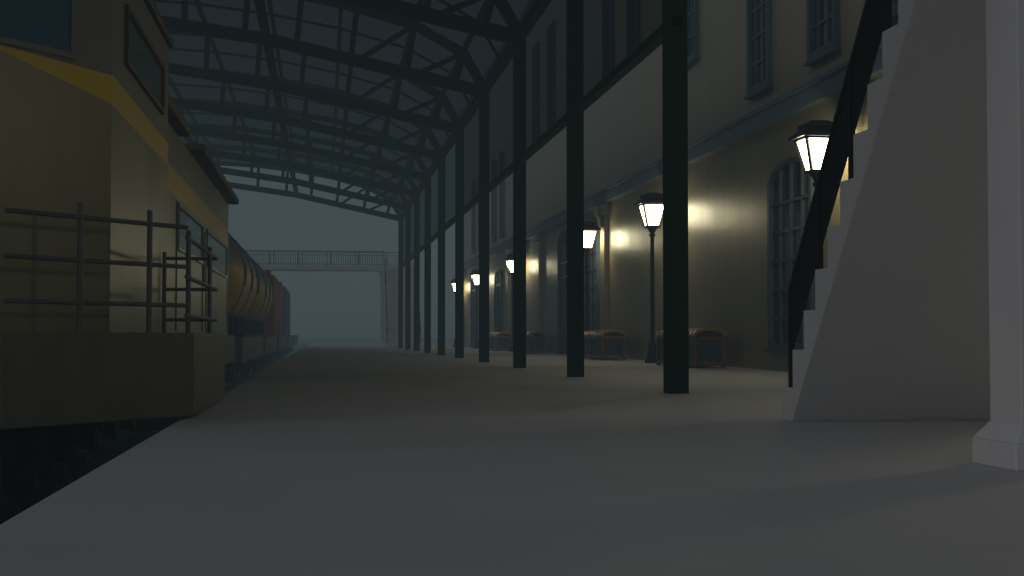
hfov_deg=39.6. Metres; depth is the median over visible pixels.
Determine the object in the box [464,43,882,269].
cornice
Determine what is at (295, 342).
flat wagon
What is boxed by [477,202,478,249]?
window
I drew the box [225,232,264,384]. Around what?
tank wagon
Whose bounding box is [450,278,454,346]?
street lamp
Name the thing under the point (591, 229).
street lamp
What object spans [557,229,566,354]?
door
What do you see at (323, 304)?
sky
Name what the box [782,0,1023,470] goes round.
footbridge
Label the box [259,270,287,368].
container wagon
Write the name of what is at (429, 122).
train shed
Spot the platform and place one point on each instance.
(343, 459)
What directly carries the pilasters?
attached to the walls
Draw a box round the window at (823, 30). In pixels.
[804,0,840,66]
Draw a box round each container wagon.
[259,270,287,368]
[273,282,293,361]
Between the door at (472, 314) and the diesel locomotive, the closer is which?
the diesel locomotive
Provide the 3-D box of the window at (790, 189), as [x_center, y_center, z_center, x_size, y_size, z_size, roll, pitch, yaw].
[5.060,-0.589,25.815,0.176,3.556,2.548,0,-2,-8]
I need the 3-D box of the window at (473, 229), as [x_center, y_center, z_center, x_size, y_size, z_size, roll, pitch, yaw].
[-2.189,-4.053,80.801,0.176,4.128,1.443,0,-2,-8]
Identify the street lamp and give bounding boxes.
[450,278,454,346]
[469,269,478,348]
[503,253,512,351]
[584,221,600,357]
[634,193,662,362]
[788,120,832,186]
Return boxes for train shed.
[153,0,688,393]
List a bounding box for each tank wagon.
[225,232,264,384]
[240,258,277,378]
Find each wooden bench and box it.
[489,332,511,350]
[526,331,545,353]
[584,330,626,359]
[655,328,726,367]
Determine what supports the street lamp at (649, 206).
on the platform
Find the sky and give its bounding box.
[221,161,454,337]
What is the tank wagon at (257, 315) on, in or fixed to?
on the railway track
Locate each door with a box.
[470,269,475,346]
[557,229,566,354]
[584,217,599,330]
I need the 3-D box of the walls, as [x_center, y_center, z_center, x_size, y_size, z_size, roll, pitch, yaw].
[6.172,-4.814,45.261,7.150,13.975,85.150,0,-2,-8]
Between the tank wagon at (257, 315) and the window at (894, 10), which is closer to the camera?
the window at (894, 10)
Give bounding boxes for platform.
[0,341,1023,575]
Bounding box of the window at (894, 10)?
[892,0,897,21]
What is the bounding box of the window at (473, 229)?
[471,205,475,253]
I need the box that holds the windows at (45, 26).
[0,0,227,332]
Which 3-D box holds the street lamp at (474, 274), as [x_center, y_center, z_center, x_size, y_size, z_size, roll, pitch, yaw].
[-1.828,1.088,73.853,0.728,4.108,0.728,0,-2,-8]
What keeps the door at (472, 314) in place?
attached to the walls
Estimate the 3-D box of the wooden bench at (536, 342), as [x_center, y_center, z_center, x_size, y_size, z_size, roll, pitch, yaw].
[0.691,2.058,53.882,0.711,0.822,3.341,0,-2,-8]
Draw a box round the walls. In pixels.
[464,0,897,370]
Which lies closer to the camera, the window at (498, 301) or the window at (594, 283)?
the window at (594, 283)
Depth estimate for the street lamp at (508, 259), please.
59.55 m
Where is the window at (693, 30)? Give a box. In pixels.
[687,0,699,66]
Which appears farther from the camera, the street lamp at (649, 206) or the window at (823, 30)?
the street lamp at (649, 206)
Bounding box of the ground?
[292,338,454,348]
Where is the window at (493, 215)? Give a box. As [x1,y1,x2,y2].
[490,187,496,242]
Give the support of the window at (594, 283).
attached to the walls
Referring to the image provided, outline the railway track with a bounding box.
[0,347,302,524]
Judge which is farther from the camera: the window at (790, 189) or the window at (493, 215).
the window at (493, 215)
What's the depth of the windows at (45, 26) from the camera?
11.62 m
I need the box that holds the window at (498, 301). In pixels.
[494,269,501,335]
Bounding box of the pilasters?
[464,203,608,346]
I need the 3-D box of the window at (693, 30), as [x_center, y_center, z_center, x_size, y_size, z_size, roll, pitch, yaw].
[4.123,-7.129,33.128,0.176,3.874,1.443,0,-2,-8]
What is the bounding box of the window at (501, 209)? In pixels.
[498,180,504,237]
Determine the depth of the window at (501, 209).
67.35 m
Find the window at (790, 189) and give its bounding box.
[765,157,814,353]
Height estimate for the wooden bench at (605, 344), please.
0.822 m
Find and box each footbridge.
[245,250,421,346]
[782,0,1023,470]
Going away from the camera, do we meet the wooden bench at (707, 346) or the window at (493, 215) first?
the wooden bench at (707, 346)
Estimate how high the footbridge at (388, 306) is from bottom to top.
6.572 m
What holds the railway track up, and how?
on the ground
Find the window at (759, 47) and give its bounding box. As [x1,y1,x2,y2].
[744,0,773,99]
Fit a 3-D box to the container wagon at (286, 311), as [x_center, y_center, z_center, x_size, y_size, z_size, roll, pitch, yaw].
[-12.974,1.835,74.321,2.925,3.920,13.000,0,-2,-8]
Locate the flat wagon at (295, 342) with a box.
[281,335,298,357]
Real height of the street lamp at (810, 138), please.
4.108 m
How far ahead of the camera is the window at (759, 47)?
27.86 m
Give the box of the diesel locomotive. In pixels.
[0,0,238,496]
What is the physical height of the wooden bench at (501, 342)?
0.822 m

